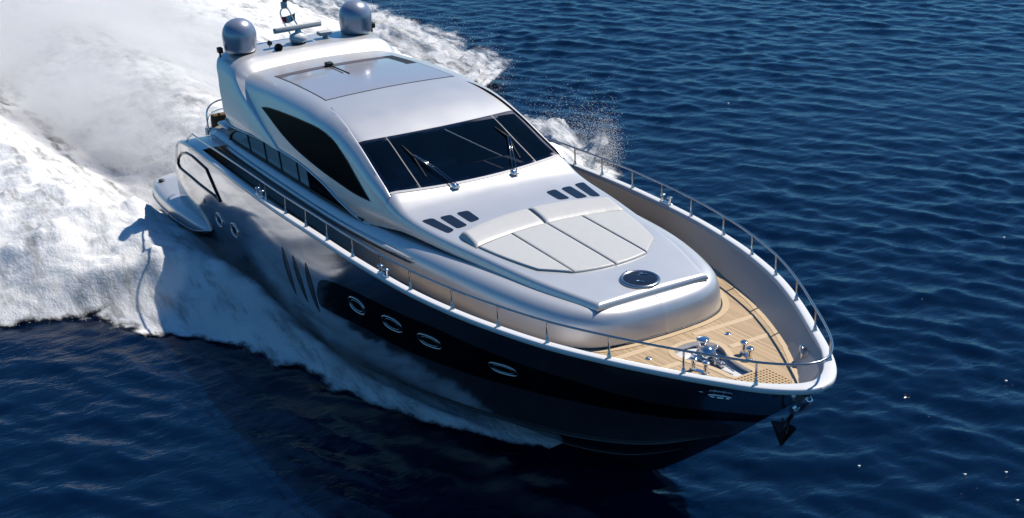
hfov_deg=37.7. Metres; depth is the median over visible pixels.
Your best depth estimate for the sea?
31.43 m
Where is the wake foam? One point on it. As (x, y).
(94, 242)
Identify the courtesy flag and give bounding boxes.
[282,13,294,22]
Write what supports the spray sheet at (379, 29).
on the sea
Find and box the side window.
[261,107,369,200]
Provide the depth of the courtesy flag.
35.57 m
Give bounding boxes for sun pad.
[459,197,653,272]
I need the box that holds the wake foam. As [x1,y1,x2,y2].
[0,0,617,447]
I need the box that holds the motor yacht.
[152,0,836,469]
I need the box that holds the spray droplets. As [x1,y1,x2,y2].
[1,0,1018,501]
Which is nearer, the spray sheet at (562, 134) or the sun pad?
the sun pad
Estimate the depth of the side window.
30.25 m
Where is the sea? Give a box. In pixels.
[0,0,1023,517]
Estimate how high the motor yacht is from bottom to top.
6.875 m
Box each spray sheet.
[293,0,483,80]
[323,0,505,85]
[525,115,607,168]
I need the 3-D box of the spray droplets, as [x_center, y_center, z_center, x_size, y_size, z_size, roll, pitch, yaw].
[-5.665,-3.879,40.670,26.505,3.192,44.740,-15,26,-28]
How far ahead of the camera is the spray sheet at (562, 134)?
41.91 m
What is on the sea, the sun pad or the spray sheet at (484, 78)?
the spray sheet at (484, 78)

